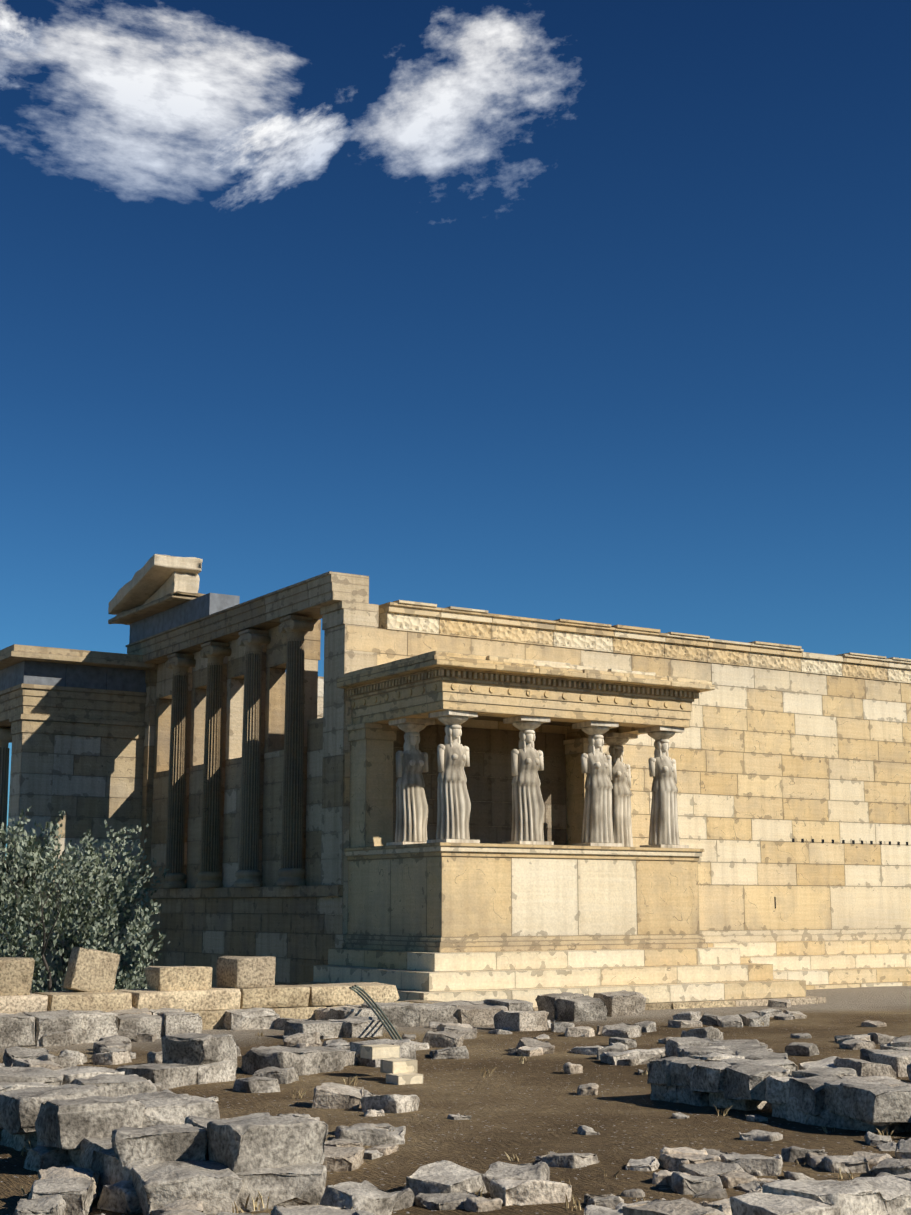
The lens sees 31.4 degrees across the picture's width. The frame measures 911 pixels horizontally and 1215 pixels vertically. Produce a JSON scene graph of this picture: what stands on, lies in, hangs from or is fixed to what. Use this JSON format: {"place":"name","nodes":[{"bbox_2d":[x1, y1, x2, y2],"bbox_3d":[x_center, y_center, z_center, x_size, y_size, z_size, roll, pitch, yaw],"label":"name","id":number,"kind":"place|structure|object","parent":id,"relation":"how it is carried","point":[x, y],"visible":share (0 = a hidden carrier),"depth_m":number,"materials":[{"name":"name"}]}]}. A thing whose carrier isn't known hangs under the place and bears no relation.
{"place":"outdoors","nodes":[
{"label":"outdoors","id":0,"kind":"place"},
{"bbox_2d":[0,7,31,44],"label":"cloud","id":1,"kind":"structure","parent":0,"point":[8,23],"depth_m":2734.15,"materials":[{"name":"white"}]},
{"bbox_2d":[3,17,293,188],"bbox_3d":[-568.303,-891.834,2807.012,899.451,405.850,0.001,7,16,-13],"label":"cloud","id":2,"kind":"structure","parent":0,"point":[133,87],"depth_m":2823.46,"materials":[{"name":"white"}]},
{"bbox_2d":[236,102,380,189],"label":"cloud","id":3,"kind":"structure","parent":0,"point":[312,145],"depth_m":2872.61,"materials":[{"name":"white"}]},
{"bbox_2d":[291,16,548,185],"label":"cloud","id":4,"kind":"structure","parent":0,"point":[428,123],"depth_m":2863.64,"materials":[{"name":"white"}]},
{"bbox_2d":[0,932,910,1214],"bbox_3d":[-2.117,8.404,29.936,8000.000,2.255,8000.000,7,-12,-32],"label":"ground","id":5,"kind":"structure","parent":0,"point":[532,1108],"depth_m":14.46,"materials":[{"name":"brown soil"}]},
{"bbox_2d":[0,807,169,993],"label":"olive tree","id":6,"kind":"object","parent":5,"relation":"on","point":[28,900],"depth_m":29.28,"materials":[{"name":"green plant"}]},
{"bbox_2d":[0,644,323,990],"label":"porch","id":7,"kind":"object","parent":5,"relation":"on","point":[77,755],"visible":0.25,"depth_m":38.65,"materials":[{"name":"stone"}]},
{"bbox_2d":[0,661,145,691],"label":"porch frieze","id":8,"kind":"object","parent":7,"relation":"on","point":[66,675],"visible":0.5,"depth_m":39.01,"materials":[{"name":"stone"}]},
{"bbox_2d":[0,982,443,1029],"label":"terrace edge blocks","id":9,"kind":"structure","parent":5,"relation":"on","point":[212,1005],"depth_m":23.49,"materials":[{"name":"stone"}]},
{"bbox_2d":[0,947,275,995],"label":"stone blocks","id":10,"kind":"object","parent":9,"relation":"on","point":[91,970],"depth_m":23.32,"materials":[{"name":"stone"}]},
{"bbox_2d":[136,678,323,985],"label":"wall","id":11,"kind":"structure","parent":5,"relation":"on","point":[320,698],"depth_m":42.23,"materials":[{"name":"stone"}]},
{"bbox_2d":[126,571,378,988],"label":"facade","id":12,"kind":"structure","parent":5,"relation":"on","point":[243,771],"depth_m":34.25,"materials":[{"name":"stone"}]},
{"bbox_2d":[129,593,239,643],"bbox_3d":[-6.514,0.344,38.620,0.730,0.548,4.862,7,-12,-32],"label":"frieze","id":13,"kind":"object","parent":12,"relation":"on","point":[187,612],"visible":0.56,"depth_m":37.74,"materials":[{"name":"stone"}]},
{"bbox_2d":[108,554,204,624],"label":"pediment","id":14,"kind":"structure","parent":13,"relation":"on","point":[157,583],"depth_m":38.80,"materials":[{"name":"stone"}]},
{"bbox_2d":[349,985,401,1039],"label":"service cables","id":15,"kind":"object","parent":5,"relation":"on","point":[363,994],"visible":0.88,"depth_m":22.56,"materials":[{"name":"grey plastic"}]},
{"bbox_2d":[360,1044,422,1084],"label":"marble steps","id":16,"kind":"structure","parent":5,"relation":"on","point":[401,1071],"depth_m":17.03,"materials":[{"name":"beige stone"}]},
{"bbox_2d":[0,990,910,1214],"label":"foundation stones","id":17,"kind":"object","parent":5,"relation":"on","point":[129,1139],"visible":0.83,"depth_m":12.22,"materials":[{"name":"grey stone"}]},
{"bbox_2d":[19,1022,896,1214],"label":"dry grass tufts","id":18,"kind":"object","parent":5,"relation":"on","point":[353,1080],"visible":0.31,"depth_m":11.16,"materials":[{"name":"beige plant"}]},
{"bbox_2d":[533,996,825,1010],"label":"stone slabs","id":19,"kind":"structure","parent":5,"relation":"on","point":[735,1003],"depth_m":29.19,"materials":[{"name":"beige stone"}]},
{"bbox_2d":[299,947,805,1007],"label":"porch steps","id":20,"kind":"structure","parent":19,"relation":"on","point":[684,974],"depth_m":28.50,"materials":[{"name":"beige stone"}]},
{"bbox_2d":[342,667,707,952],"bbox_3d":[1.319,3.989,30.890,5.950,4.885,3.450,7,-12,-32],"label":"caryatid porch","id":21,"kind":"object","parent":20,"relation":"on","point":[442,897],"visible":1,"depth_m":29.53,"materials":[{"name":"stone"}]},
{"bbox_2d":[393,716,574,844],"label":"porch wall","id":22,"kind":"structure","parent":21,"relation":"on","point":[494,794],"depth_m":32.66,"materials":[{"name":"stone"}]},
{"bbox_2d":[336,651,714,692],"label":"porch cornice slabs","id":23,"kind":"structure","parent":21,"relation":"on","point":[417,663],"depth_m":29.63,"materials":[{"name":"stone"}]},
{"bbox_2d":[386,710,688,847],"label":"caryatids","id":24,"kind":"object","parent":21,"relation":"on","point":[607,821],"visible":1,"depth_m":29.80,"materials":[{"name":"stone"}]},
{"bbox_2d":[708,940,910,989],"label":"steps","id":25,"kind":"structure","parent":5,"relation":"on","point":[841,964],"depth_m":35.89,"materials":[{"name":"stone"}]},
{"bbox_2d":[326,625,910,947],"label":"wall","id":26,"kind":"structure","parent":25,"relation":"on","point":[771,764],"depth_m":36.74,"materials":[{"name":"stone"}]},
{"bbox_2d":[378,600,910,683],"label":"wall cornice","id":27,"kind":"structure","parent":26,"relation":"on","point":[413,616],"depth_m":35.08,"materials":[{"name":"stone"}]},
{"bbox_2d":[774,838,907,908],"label":"wall holes","id":28,"kind":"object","parent":26,"relation":"attached to","point":[853,841],"depth_m":37.67,"materials":[{"name":"black"}]},
{"bbox_2d":[0,0,910,855],"label":"sky","id":29,"kind":"structure","parent":0,"point":[642,357],"materials":[{"name":"blue"}]}
]}

